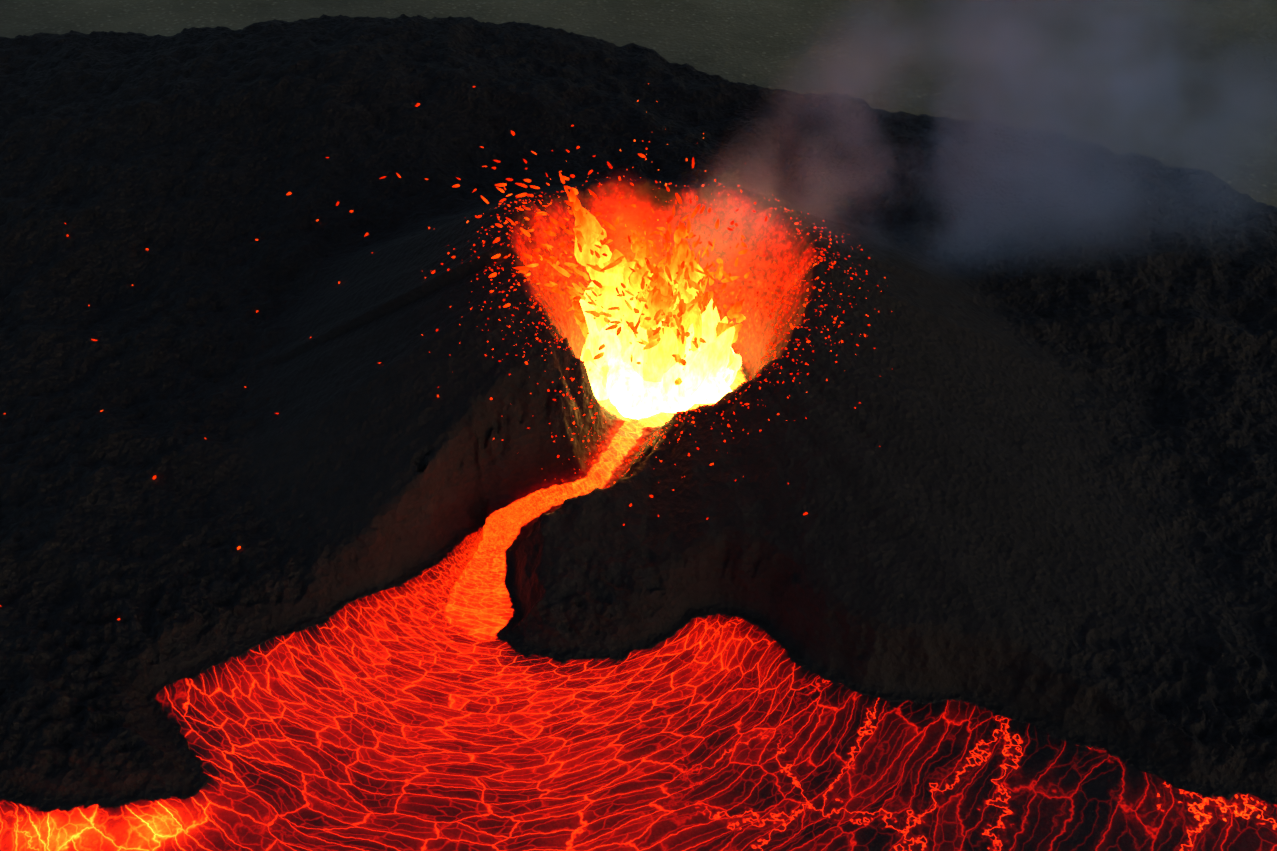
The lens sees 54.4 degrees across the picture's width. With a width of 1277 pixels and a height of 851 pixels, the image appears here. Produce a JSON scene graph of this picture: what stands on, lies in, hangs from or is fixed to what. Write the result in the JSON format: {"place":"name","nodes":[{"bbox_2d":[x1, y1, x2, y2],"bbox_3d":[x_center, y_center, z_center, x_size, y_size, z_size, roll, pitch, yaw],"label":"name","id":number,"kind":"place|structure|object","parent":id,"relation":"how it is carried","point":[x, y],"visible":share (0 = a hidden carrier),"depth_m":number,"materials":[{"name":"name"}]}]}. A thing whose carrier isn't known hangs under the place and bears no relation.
{"place":"outdoors","nodes":[
{"label":"outdoors","id":0,"kind":"place"},
{"bbox_2d":[0,0,1276,783],"bbox_3d":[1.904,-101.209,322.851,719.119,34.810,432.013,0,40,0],"label":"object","id":1,"kind":"structure","parent":0,"point":[1050,480],"depth_m":219.48,"materials":[{"name":"molten lava"},{"name":"rock"}]},
{"bbox_2d":[0,177,891,619],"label":"fragments","id":2,"kind":"object","parent":1,"relation":"on","point":[630,259],"visible":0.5,"depth_m":212.61,"materials":[{"name":"orange"}]},
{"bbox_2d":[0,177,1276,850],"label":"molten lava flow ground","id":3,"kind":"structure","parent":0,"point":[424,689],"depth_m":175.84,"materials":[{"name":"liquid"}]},
{"bbox_2d":[286,86,792,419],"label":"lava fountain","id":4,"kind":"object","parent":3,"relation":"on","point":[619,351],"visible":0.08,"depth_m":214.87,"materials":[{"name":"yellow liquid"}]},
{"bbox_2d":[467,83,792,399],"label":"lava fragments","id":5,"kind":"object","parent":4,"relation":"on","point":[659,240],"visible":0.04,"depth_m":206.61,"materials":[{"name":"orange"}]},
{"bbox_2d":[653,0,1276,289],"label":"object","id":6,"kind":"structure","parent":0,"point":[1011,46],"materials":[{"name":"grey"}]}
]}

